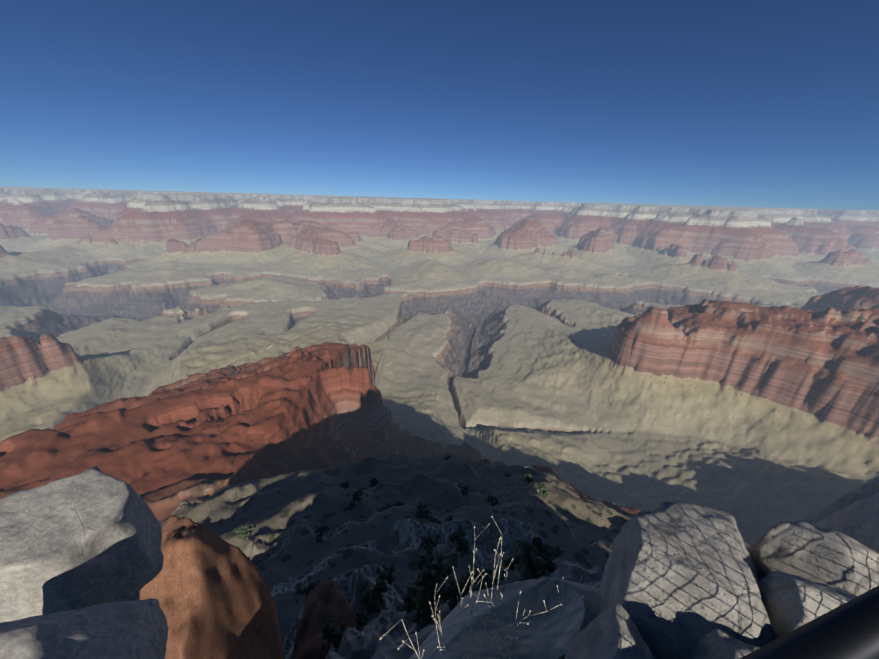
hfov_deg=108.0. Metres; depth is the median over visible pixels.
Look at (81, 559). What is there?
boulder
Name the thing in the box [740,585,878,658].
fence rail and posts
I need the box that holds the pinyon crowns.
[235,455,565,651]
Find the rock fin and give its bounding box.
[139,515,357,658]
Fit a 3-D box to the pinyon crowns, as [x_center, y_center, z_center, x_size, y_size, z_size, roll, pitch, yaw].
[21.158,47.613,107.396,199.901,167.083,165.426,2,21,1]
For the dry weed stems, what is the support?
on the canyon terrain
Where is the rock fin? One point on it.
(207, 587)
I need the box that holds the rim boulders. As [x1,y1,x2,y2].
[565,501,878,658]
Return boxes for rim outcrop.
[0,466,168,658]
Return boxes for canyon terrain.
[0,186,878,658]
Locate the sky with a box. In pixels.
[0,0,878,210]
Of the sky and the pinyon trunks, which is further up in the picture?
the sky
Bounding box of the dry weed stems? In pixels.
[380,516,583,658]
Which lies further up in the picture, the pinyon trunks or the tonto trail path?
the tonto trail path
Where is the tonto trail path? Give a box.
[217,322,343,368]
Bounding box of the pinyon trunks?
[246,476,544,640]
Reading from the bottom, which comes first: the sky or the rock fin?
the rock fin

